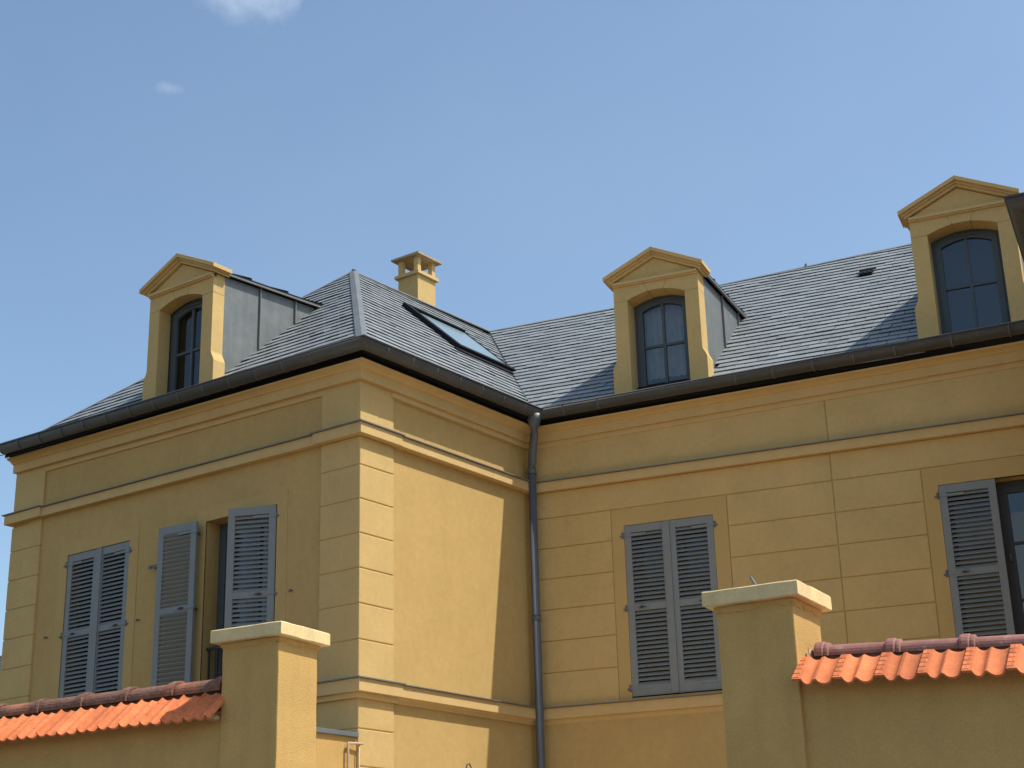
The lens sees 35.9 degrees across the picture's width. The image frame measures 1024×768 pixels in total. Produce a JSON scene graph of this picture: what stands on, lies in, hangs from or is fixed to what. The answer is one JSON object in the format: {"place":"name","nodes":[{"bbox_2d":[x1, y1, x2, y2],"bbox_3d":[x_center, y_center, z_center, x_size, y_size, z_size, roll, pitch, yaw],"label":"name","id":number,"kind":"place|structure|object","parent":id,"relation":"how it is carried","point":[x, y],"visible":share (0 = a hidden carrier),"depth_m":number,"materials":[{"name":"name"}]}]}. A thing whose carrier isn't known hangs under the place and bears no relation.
{"place":"outdoors","nodes":[
{"label":"outdoors","id":0,"kind":"place"},
{"bbox_2d":[0,0,1023,655],"label":"sky","id":1,"kind":"structure","parent":0,"point":[531,150],"materials":[{"name":"blue"}]},
{"label":"ground","id":2,"kind":"structure","parent":0,"visible":0},
{"bbox_2d":[0,676,224,767],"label":"garden wall","id":3,"kind":"structure","parent":2,"relation":"on","point":[175,724],"depth_m":10.52,"materials":[{"name":"ceramic"}]},
{"bbox_2d":[210,621,329,767],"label":"gate pillar","id":4,"kind":"structure","parent":2,"relation":"on","point":[269,693],"depth_m":10.09,"materials":[{"name":"yellow paint"}]},
{"bbox_2d":[316,727,358,767],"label":"wall","id":5,"kind":"structure","parent":2,"relation":"on","point":[331,748],"depth_m":15.02,"materials":[{"name":"paint"}]},
{"bbox_2d":[347,742,362,767],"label":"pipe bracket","id":6,"kind":"object","parent":5,"relation":"attached to","point":[357,743],"visible":1,"depth_m":15.19,"materials":[{"name":"beige metal"}]},
{"bbox_2d":[0,175,1023,767],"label":"house","id":7,"kind":"structure","parent":2,"relation":"on","point":[464,543],"depth_m":17.60,"materials":[{"name":"paint"}]},
{"bbox_2d":[73,553,124,695],"bbox_3d":[-4.654,2.886,18.271,1.095,1.952,0.072,-15,-24,34],"label":"window","id":8,"kind":"structure","parent":7,"relation":"in","point":[112,553],"depth_m":18.39,"materials":[{"name":"grey paint"}]},
{"bbox_2d":[214,514,268,678],"bbox_3d":[-2.771,2.374,16.979,1.085,1.952,0.072,-15,-24,34],"label":"window","id":9,"kind":"structure","parent":7,"relation":"in","point":[220,617],"depth_m":17.21,"materials":[{"name":"grey paint"}]},
{"bbox_2d":[632,524,721,697],"bbox_3d":[1.872,2.523,17.756,1.055,1.952,0.072,-10,-21,21],"label":"window","id":10,"kind":"structure","parent":7,"relation":"in","point":[702,524],"depth_m":17.84,"materials":[{"name":"grey paint"}]},
{"bbox_2d":[947,479,1023,634],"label":"window","id":11,"kind":"structure","parent":7,"relation":"in","point":[1005,488],"depth_m":16.54,"materials":[{"name":"paint"}]},
{"bbox_2d":[701,579,831,767],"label":"gate pillar","id":12,"kind":"structure","parent":2,"relation":"on","point":[769,634],"depth_m":8.67,"materials":[{"name":"yellow paint"}]},
{"bbox_2d":[791,633,1023,767],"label":"garden wall","id":13,"kind":"structure","parent":2,"relation":"on","point":[929,703],"depth_m":8.25,"materials":[{"name":"yellow ceramic"}]}
]}

